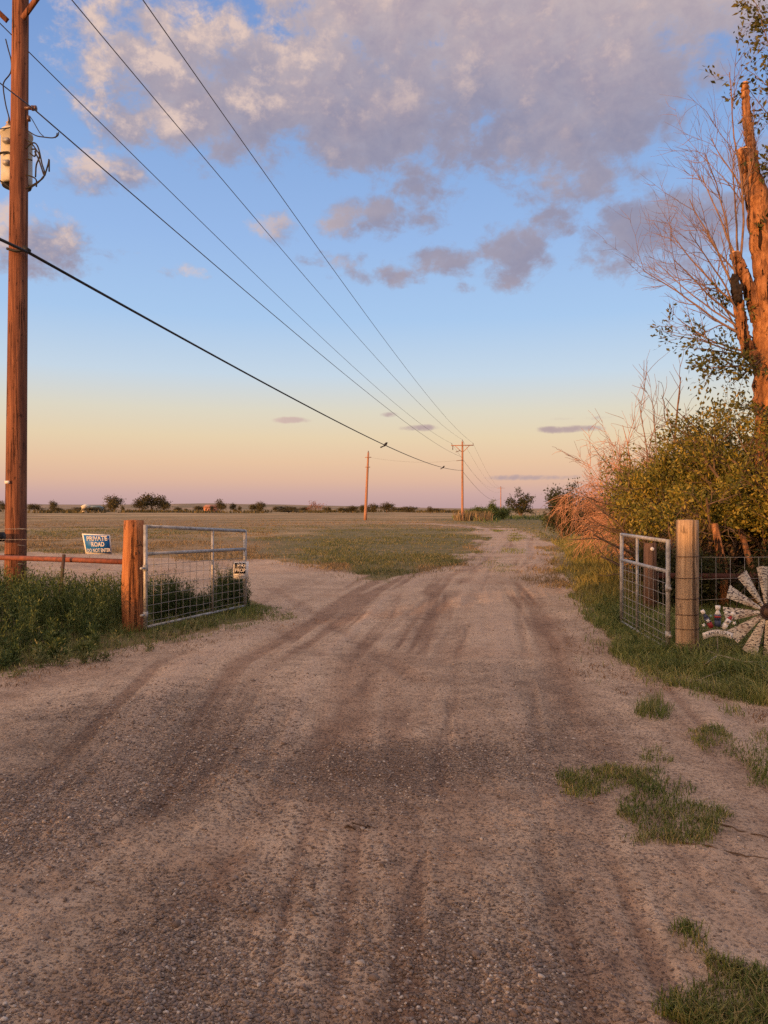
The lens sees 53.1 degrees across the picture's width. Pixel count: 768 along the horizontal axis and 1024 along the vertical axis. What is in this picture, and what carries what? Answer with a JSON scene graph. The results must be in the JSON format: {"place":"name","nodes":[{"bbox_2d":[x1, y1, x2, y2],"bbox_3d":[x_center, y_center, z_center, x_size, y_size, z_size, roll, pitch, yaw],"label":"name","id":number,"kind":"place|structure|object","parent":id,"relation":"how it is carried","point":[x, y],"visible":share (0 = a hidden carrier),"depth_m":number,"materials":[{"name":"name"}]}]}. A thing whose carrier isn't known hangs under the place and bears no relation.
{"place":"outdoors","nodes":[
{"label":"outdoors","id":0,"kind":"place"},
{"bbox_2d":[81,504,90,511],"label":"farm house","id":1,"kind":"structure","parent":0,"point":[85,506],"depth_m":427.94,"materials":[{"name":"white"}]},
{"bbox_2d":[203,505,218,511],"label":"farm house","id":2,"kind":"structure","parent":0,"point":[206,507],"depth_m":476.50,"materials":[{"name":"orange brick"}]},
{"bbox_2d":[0,503,548,509],"bbox_3d":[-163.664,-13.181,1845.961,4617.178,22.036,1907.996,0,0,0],"label":"hills","id":3,"kind":"structure","parent":0,"point":[181,506],"depth_m":2090.99,"materials":[{"name":"green plant"}]},
{"bbox_2d":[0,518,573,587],"bbox_3d":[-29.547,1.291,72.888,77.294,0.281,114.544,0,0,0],"label":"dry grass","id":4,"kind":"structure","parent":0,"point":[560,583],"depth_m":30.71,"materials":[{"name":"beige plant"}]},
{"bbox_2d":[0,509,754,683],"bbox_3d":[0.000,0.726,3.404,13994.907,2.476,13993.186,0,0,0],"label":"ground","id":5,"kind":"structure","parent":0,"point":[240,518],"depth_m":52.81,"materials":[{"name":"plant"}]},
{"bbox_2d":[0,500,4,511],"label":"tree","id":6,"kind":"object","parent":5,"relation":"on","point":[2,504],"visible":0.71,"depth_m":428.63,"materials":[{"name":"green plant"}]},
{"bbox_2d":[0,0,58,603],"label":"utility pole","id":7,"kind":"object","parent":5,"relation":"on","point":[16,152],"visible":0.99,"depth_m":12.37,"materials":[{"name":"brown wood"}]},
{"bbox_2d":[0,532,5,541],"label":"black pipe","id":8,"kind":"object","parent":7,"relation":"attached to","point":[2,535],"visible":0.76,"depth_m":11.78,"materials":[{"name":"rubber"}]},
{"bbox_2d":[0,23,490,487],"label":"power line","id":9,"kind":"object","parent":7,"relation":"attached to","point":[181,202],"visible":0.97,"depth_m":20.52,"materials":[{"name":"metal"}]},
{"bbox_2d":[0,238,491,499],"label":"telephone cable","id":10,"kind":"object","parent":7,"relation":"attached to","point":[80,281],"visible":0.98,"depth_m":16.26,"materials":[{"name":"black rubber"}]},
{"bbox_2d":[0,83,495,492],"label":"neutral wire","id":11,"kind":"object","parent":7,"relation":"attached to","point":[174,230],"visible":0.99,"depth_m":16.39,"materials":[{"name":"black metal"}]},
{"bbox_2d":[72,0,497,487],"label":"power line","id":12,"kind":"object","parent":7,"relation":"attached to","point":[226,184],"visible":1,"depth_m":19.76,"materials":[{"name":"metal"}]},
{"bbox_2d":[143,0,487,472],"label":"power line","id":13,"kind":"object","parent":7,"relation":"attached to","point":[265,174],"visible":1,"depth_m":18.84,"materials":[{"name":"metal"}]},
{"bbox_2d":[27,503,43,511],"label":"tree","id":14,"kind":"object","parent":5,"relation":"on","point":[32,506],"visible":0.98,"depth_m":428.74,"materials":[{"name":"green plant"}]},
{"bbox_2d":[48,499,57,510],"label":"tree","id":15,"kind":"object","parent":5,"relation":"on","point":[52,505],"visible":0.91,"depth_m":418.25,"materials":[{"name":"green plant"}]},
{"bbox_2d":[57,554,65,624],"bbox_3d":[-4.375,1.083,10.408,0.211,1.031,0.041,0,0,36],"label":"steel post","id":16,"kind":"object","parent":5,"relation":"on","point":[63,564],"visible":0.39,"depth_m":10.37,"materials":[{"name":"metal"}]},
{"bbox_2d":[0,561,165,669],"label":"weeds","id":17,"kind":"object","parent":5,"relation":"on","point":[29,603],"visible":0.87,"depth_m":9.66,"materials":[{"name":"green plant"}]},
{"bbox_2d":[78,507,110,510],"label":"field tree","id":18,"kind":"object","parent":5,"relation":"on","point":[92,509],"visible":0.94,"depth_m":387.90,"materials":[{"name":"plant"}]},
{"bbox_2d":[91,506,103,511],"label":"farm house","id":19,"kind":"structure","parent":5,"relation":"on","point":[98,507],"depth_m":438.15,"materials":[{"name":"grey metal"}]},
{"bbox_2d":[0,612,218,677],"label":"pale weeds","id":20,"kind":"object","parent":5,"relation":"on","point":[84,658],"visible":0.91,"depth_m":8.10,"materials":[{"name":"green plant"}]},
{"bbox_2d":[103,494,124,511],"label":"tree","id":21,"kind":"object","parent":5,"relation":"on","point":[113,503],"visible":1,"depth_m":426.94,"materials":[{"name":"green plant"}]},
{"bbox_2d":[121,520,145,631],"bbox_3d":[-3.275,0.902,10.080,0.320,1.603,0.319,0,0,0],"label":"gate post","id":22,"kind":"object","parent":5,"relation":"on","point":[132,588],"visible":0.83,"depth_m":9.96,"materials":[{"name":"brown wood"}]},
{"bbox_2d":[0,527,115,540],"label":"barbed wire","id":23,"kind":"object","parent":22,"relation":"attached to","point":[54,539],"visible":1,"depth_m":10.57,"materials":[{"name":"grey metal"}]},
{"bbox_2d":[82,531,111,557],"bbox_3d":[-3.854,0.426,10.330,0.390,0.393,0.018,0,0,-8],"label":"road sign","id":24,"kind":"object","parent":23,"relation":"hanging from","point":[94,544],"visible":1,"depth_m":10.32,"materials":[{"name":"blue metal"}]},
{"bbox_2d":[0,555,121,563],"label":"pipe rail","id":25,"kind":"object","parent":22,"relation":"attached to","point":[67,559],"visible":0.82,"depth_m":10.52,"materials":[{"name":"red metal"}]},
{"bbox_2d":[130,499,147,509],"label":"tree","id":26,"kind":"object","parent":5,"relation":"on","point":[138,503],"visible":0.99,"depth_m":429.09,"materials":[{"name":"green plant"}]},
{"bbox_2d":[135,492,174,509],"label":"tree","id":27,"kind":"object","parent":5,"relation":"on","point":[148,498],"visible":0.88,"depth_m":437.12,"materials":[{"name":"green plant"}]},
{"bbox_2d":[157,496,172,509],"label":"tree","id":28,"kind":"object","parent":5,"relation":"on","point":[164,505],"visible":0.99,"depth_m":438.69,"materials":[{"name":"green plant"}]},
{"bbox_2d":[148,563,198,621],"bbox_3d":[-3.052,1.181,11.167,0.748,0.886,0.826,0,0,-23],"label":"weed bush","id":29,"kind":"object","parent":5,"relation":"on","point":[179,603],"visible":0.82,"depth_m":11.02,"materials":[{"name":"green plant"}]},
{"bbox_2d":[140,524,246,628],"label":"farm gate","id":30,"kind":"structure","parent":5,"relation":"on","point":[144,568],"depth_m":10.75,"materials":[{"name":"metal"}]},
{"bbox_2d":[233,561,248,578],"bbox_3d":[-2.207,0.903,11.895,0.243,0.265,0.061,0,0,-23],"label":"property sign","id":31,"kind":"object","parent":30,"relation":"attached to","point":[244,570],"visible":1,"depth_m":11.88,"materials":[{"name":"white metal"}]},
{"bbox_2d":[192,505,202,510],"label":"tree","id":32,"kind":"object","parent":5,"relation":"on","point":[198,507],"visible":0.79,"depth_m":498.52,"materials":[{"name":"green plant"}]},
{"bbox_2d":[192,588,224,614],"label":"weed bush","id":33,"kind":"object","parent":5,"relation":"on","point":[206,600],"visible":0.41,"depth_m":11.60,"materials":[{"name":"green plant"}]},
{"bbox_2d":[214,499,228,509],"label":"tree","id":34,"kind":"object","parent":5,"relation":"on","point":[221,506],"visible":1,"depth_m":458.68,"materials":[{"name":"green plant"}]},
{"bbox_2d":[0,509,459,512],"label":"brush","id":35,"kind":"object","parent":5,"relation":"on","point":[199,511],"visible":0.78,"depth_m":364.29,"materials":[{"name":"green plant"}]},
{"bbox_2d":[206,559,253,608],"bbox_3d":[-2.458,1.195,12.272,0.781,0.875,0.803,0,0,0],"label":"weed bush","id":36,"kind":"object","parent":5,"relation":"on","point":[227,589],"visible":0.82,"depth_m":12.16,"materials":[{"name":"green plant"}]},
{"bbox_2d":[228,503,235,510],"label":"tree","id":37,"kind":"object","parent":5,"relation":"on","point":[233,505],"visible":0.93,"depth_m":469.23,"materials":[{"name":"green plant"}]},
{"bbox_2d":[248,503,262,510],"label":"tree","id":38,"kind":"object","parent":5,"relation":"on","point":[251,506],"visible":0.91,"depth_m":438.21,"materials":[{"name":"green plant"}]},
{"bbox_2d":[256,501,265,510],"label":"tree","id":39,"kind":"object","parent":5,"relation":"on","point":[260,505],"visible":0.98,"depth_m":438.27,"materials":[{"name":"green plant"}]},
{"bbox_2d":[272,505,297,511],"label":"tree","id":40,"kind":"object","parent":5,"relation":"on","point":[283,508],"visible":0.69,"depth_m":450.53,"materials":[{"name":"plant"}]},
{"bbox_2d":[278,510,301,512],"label":"field tree","id":41,"kind":"object","parent":5,"relation":"on","point":[288,511],"visible":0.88,"depth_m":387.36,"materials":[{"name":"plant"}]},
{"bbox_2d":[307,501,323,509],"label":"bare tree","id":42,"kind":"object","parent":5,"relation":"on","point":[316,506],"visible":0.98,"depth_m":400.04,"materials":[{"name":"brown plant"}]},
{"bbox_2d":[336,507,348,511],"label":"tree","id":43,"kind":"object","parent":5,"relation":"on","point":[341,509],"visible":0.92,"depth_m":398.64,"materials":[{"name":"green plant"}]},
{"bbox_2d":[346,505,358,511],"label":"tree","id":44,"kind":"object","parent":5,"relation":"on","point":[352,508],"visible":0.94,"depth_m":399.17,"materials":[{"name":"green plant"}]},
{"bbox_2d":[357,504,369,512],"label":"tree","id":45,"kind":"object","parent":5,"relation":"on","point":[361,508],"visible":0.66,"depth_m":388.72,"materials":[{"name":"green plant"}]},
{"bbox_2d":[364,451,370,519],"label":"utility pole","id":46,"kind":"object","parent":5,"relation":"on","point":[366,496],"visible":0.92,"depth_m":109.83,"materials":[{"name":"brown wood"}]},
{"bbox_2d":[368,502,378,512],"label":"tree","id":47,"kind":"object","parent":5,"relation":"on","point":[373,507],"visible":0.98,"depth_m":388.31,"materials":[{"name":"green plant"}]},
{"bbox_2d":[378,502,395,512],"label":"tree","id":48,"kind":"object","parent":5,"relation":"on","point":[388,506],"visible":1,"depth_m":379.62,"materials":[{"name":"green plant"}]},
{"bbox_2d":[400,506,419,511],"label":"tree","id":49,"kind":"object","parent":5,"relation":"on","point":[411,508],"visible":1,"depth_m":442.73,"materials":[{"name":"green plant"}]},
{"bbox_2d":[427,506,433,512],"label":"tree","id":50,"kind":"object","parent":5,"relation":"on","point":[430,510],"visible":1,"depth_m":329.39,"materials":[{"name":"green plant"}]},
{"bbox_2d":[451,440,473,520],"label":"utility pole","id":51,"kind":"object","parent":5,"relation":"on","point":[462,492],"visible":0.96,"depth_m":104.89,"materials":[{"name":"brown wood"}]},
{"bbox_2d":[451,510,492,520],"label":"dry reeds","id":52,"kind":"object","parent":5,"relation":"on","point":[467,516],"visible":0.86,"depth_m":105.61,"materials":[{"name":"beige plant"}]},
{"bbox_2d":[465,505,493,514],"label":"roadside bush","id":53,"kind":"object","parent":5,"relation":"on","point":[478,509],"visible":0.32,"depth_m":111.75,"materials":[{"name":"green plant"}]},
{"bbox_2d":[487,497,513,519],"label":"roadside bush","id":54,"kind":"object","parent":5,"relation":"on","point":[503,512],"visible":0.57,"depth_m":117.23,"materials":[{"name":"green plant"}]},
{"bbox_2d":[504,488,536,515],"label":"lone tree","id":55,"kind":"object","parent":5,"relation":"on","point":[523,503],"visible":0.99,"depth_m":150.03,"materials":[{"name":"green plant"}]},
{"bbox_2d":[539,477,589,539],"bbox_3d":[9.476,-0.156,39.821,2.673,3.375,3.876,0,0,0],"label":"cedar tree","id":56,"kind":"object","parent":5,"relation":"on","point":[551,520],"visible":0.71,"depth_m":39.68,"materials":[{"name":"green plant"}]},
{"bbox_2d":[567,494,607,536],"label":"cedar tree","id":57,"kind":"object","parent":5,"relation":"on","point":[581,531],"visible":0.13,"depth_m":40.30,"materials":[{"name":"green plant"}]},
{"bbox_2d":[553,375,646,519],"bbox_3d":[6.938,-1.208,23.543,2.624,5.580,2.897,0,0,-28],"label":"dead tree","id":58,"kind":"object","parent":5,"relation":"on","point":[620,459],"visible":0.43,"depth_m":23.93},
{"bbox_2d":[550,534,660,605],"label":"yellow grass","id":59,"kind":"structure","parent":5,"relation":"on","point":[612,579],"depth_m":19.87,"materials":[{"name":"yellow plant"}]},
{"bbox_2d":[582,503,639,572],"bbox_3d":[6.913,0.458,18.789,3.900,2.642,3.836,0,0,0],"label":"dead brush","id":60,"kind":"object","parent":5,"relation":"on","point":[614,542],"visible":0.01,"depth_m":18.91,"materials":[{"name":"brown plant"}]},
{"bbox_2d":[539,412,716,562],"bbox_3d":[7.604,-0.130,21.724,6.689,5.017,6.780,0,0,41],"label":"dead brush","id":61,"kind":"object","parent":5,"relation":"on","point":[590,511],"visible":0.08,"depth_m":22.24,"materials":[{"name":"brown plant"}]},
{"bbox_2d":[602,458,656,522],"bbox_3d":[6.981,0.088,19.322,3.234,2.974,2.971,0,0,-39],"label":"elm shrub","id":62,"kind":"object","parent":5,"relation":"on","point":[630,477],"depth_m":19.75,"materials":[{"name":"green plant"}]},
{"bbox_2d":[577,405,703,555],"bbox_3d":[5.821,-0.331,16.412,3.024,3.799,3.161,0,0,-11],"label":"elm shrub","id":63,"kind":"object","parent":5,"relation":"on","point":[613,502],"visible":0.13,"depth_m":16.47,"materials":[{"name":"brown plant"}]},
{"bbox_2d":[643,543,656,612],"bbox_3d":[3.944,1.057,11.398,0.197,1.186,0.210,0,0,0],"label":"old post","id":64,"kind":"object","parent":5,"relation":"on","point":[649,554],"visible":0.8,"depth_m":11.32,"materials":[{"name":"brown wood"}]},
{"bbox_2d":[606,350,694,465],"bbox_3d":[7.221,-1.460,19.969,1.848,6.094,5.495,0,0,5],"label":"dead tree","id":65,"kind":"object","parent":5,"relation":"on","point":[654,430],"visible":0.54,"depth_m":20.10,"materials":[{"name":"brown wood"}]},
{"bbox_2d":[559,431,749,572],"bbox_3d":[5.347,0.074,14.493,3.796,3.014,2.990,0,0,22],"label":"elm shrub","id":66,"kind":"object","parent":5,"relation":"on","point":[642,484],"visible":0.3,"depth_m":14.10,"materials":[{"name":"green plant"}]},
{"bbox_2d":[547,553,767,716],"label":"verge grass","id":67,"kind":"structure","parent":5,"relation":"on","point":[689,662],"depth_m":7.98,"materials":[{"name":"green plant"}]},
{"bbox_2d":[697,650,766,680],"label":"fallen branch","id":68,"kind":"object","parent":67,"relation":"on","point":[725,657],"visible":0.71,"depth_m":7.51,"materials":[{"name":"brown wood"}]},
{"bbox_2d":[586,475,730,595],"bbox_3d":[4.495,0.482,12.706,2.225,2.207,2.124,0,0,32],"label":"elm shrub","id":69,"kind":"object","parent":5,"relation":"on","point":[678,494],"visible":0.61,"depth_m":12.41,"materials":[{"name":"green plant"}]},
{"bbox_2d":[581,378,759,560],"bbox_3d":[5.845,-0.448,14.413,4.408,4.066,3.532,0,0,-20],"label":"elm shrub","id":70,"kind":"object","parent":5,"relation":"on","point":[725,428],"visible":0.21,"depth_m":13.87,"materials":[{"name":"green plant"}]},
{"bbox_2d":[589,0,767,565],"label":"cottonwood tree","id":71,"kind":"object","parent":5,"relation":"on","point":[752,186],"visible":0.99,"depth_m":12.87,"materials":[{"name":"brown plant"}]},
{"bbox_2d":[627,540,734,609],"bbox_3d":[4.651,1.028,11.805,1.670,1.490,1.736,0,0,0],"label":"elm shrub","id":72,"kind":"object","parent":5,"relation":"on","point":[710,566],"visible":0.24,"depth_m":11.53,"materials":[{"name":"green plant"}]},
{"bbox_2d":[675,519,699,649],"bbox_3d":[3.300,0.877,8.362,0.254,1.593,0.253,0,0,0],"label":"gate post","id":73,"kind":"object","parent":5,"relation":"on","point":[687,613],"visible":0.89,"depth_m":8.26,"materials":[{"name":"brown wood"}]},
{"bbox_2d":[620,533,671,647],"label":"farm gate","id":74,"kind":"structure","parent":73,"relation":"attached to","point":[668,589],"depth_m":9.41,"materials":[{"name":"metal"}]},
{"bbox_2d":[633,389,754,589],"bbox_3d":[6.615,-0.415,14.875,3.429,3.991,4.310,0,0,0],"label":"elm sapling","id":75,"kind":"object","parent":5,"relation":"on","point":[688,424],"visible":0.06,"depth_m":14.65,"materials":[{"name":"green plant"}]},
{"bbox_2d":[639,431,767,601],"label":"elm shrub","id":76,"kind":"object","parent":5,"relation":"on","point":[727,512],"visible":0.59,"depth_m":12.34,"materials":[{"name":"green plant"}]},
{"bbox_2d":[657,573,758,579],"bbox_3d":[7.034,1.290,10.904,6.083,0.813,0.090,0,0,9],"label":"shaded rail","id":77,"kind":"object","parent":5,"relation":"on","point":[713,575],"visible":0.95,"depth_m":11.24,"materials":[{"name":"red metal"}]},
{"bbox_2d":[667,386,767,579],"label":"elm shrub","id":78,"kind":"object","parent":5,"relation":"on","point":[761,519],"visible":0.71,"depth_m":12.27,"materials":[{"name":"green plant"}]},
{"bbox_2d":[700,605,735,649],"bbox_3d":[3.430,1.298,7.898,0.360,0.673,0.067,0,0,0],"label":"garden stake","id":79,"kind":"object","parent":5,"relation":"on","point":[717,623],"visible":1,"depth_m":7.89,"materials":[{"name":"white paint"}]},
{"bbox_2d":[711,523,728,608],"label":"tree stem","id":80,"kind":"object","parent":5,"relation":"on","point":[722,588],"visible":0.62,"depth_m":11.73,"materials":[{"name":"brown plant"}]},
{"bbox_2d":[699,557,762,644],"bbox_3d":[6.063,0.923,8.596,5.310,1.500,0.199,0,0,-7],"label":"wire fence","id":81,"kind":"object","parent":5,"relation":"on","point":[730,578],"visible":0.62,"depth_m":8.38,"materials":[{"name":"grey metal"}]},
{"bbox_2d":[723,566,767,656],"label":"windmill fan","id":82,"kind":"object","parent":5,"relation":"on","point":[741,631],"visible":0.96,"depth_m":8.09},
{"bbox_2d":[737,527,758,609],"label":"tree stem","id":83,"kind":"object","parent":5,"relation":"on","point":[744,543],"visible":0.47,"depth_m":11.81,"materials":[{"name":"brown plant"}]},
{"bbox_2d":[732,541,767,608],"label":"elm shrub","id":84,"kind":"object","parent":5,"relation":"on","point":[752,570],"visible":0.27,"depth_m":11.32,"materials":[{"name":"brown plant"}]},
{"bbox_2d":[0,522,767,1023],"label":"dirt road","id":85,"kind":"structure","parent":0,"point":[528,614],"depth_m":4.20,"materials":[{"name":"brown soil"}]},
{"bbox_2d":[0,595,296,676],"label":"grass strip","id":86,"kind":"object","parent":85,"relation":"on","point":[253,607],"depth_m":9.94,"materials":[{"name":"green plant"}]},
{"bbox_2d":[344,822,373,829],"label":"twig","id":87,"kind":"object","parent":85,"relation":"on","point":[353,827],"visible":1,"depth_m":3.87,"materials":[{"name":"brown wood"}]},
{"bbox_2d":[0,558,767,722],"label":"dry litter","id":88,"kind":"object","parent":85,"relation":"on","point":[761,713],"visible":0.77,"depth_m":7.80,"materials":[{"name":"brown plant"}]},
{"bbox_2d":[482,529,767,1023],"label":"grass patches","id":89,"kind":"object","parent":85,"relation":"on","point":[711,1014],"depth_m":3.83,"materials":[{"name":"green plant"}]},
{"bbox_2d":[680,841,767,858],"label":"twig","id":90,"kind":"object","parent":85,"relation":"on","point":[724,850],"visible":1,"depth_m":3.55,"materials":[{"name":"brown wood"}]},
{"bbox_2d":[715,821,767,837],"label":"twig","id":91,"kind":"object","parent":85,"relation":"on","point":[739,830],"visible":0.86,"depth_m":3.81,"materials":[{"name":"brown wood"}]},
{"bbox_2d":[0,0,767,507],"label":"sky","id":92,"kind":"structure","parent":0,"point":[453,163],"materials":[{"name":"blue"}]},
{"bbox_2d":[452,514,555,521],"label":"rank grass","id":93,"kind":"structure","parent":0,"point":[520,517],"depth_m":119.04,"materials":[{"name":"green plant"}]},
{"bbox_2d":[543,529,762,614],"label":"tall grass","id":94,"kind":"structure","parent":0,"point":[580,587],"depth_m":16.85,"materials":[{"name":"plant"}]}
]}

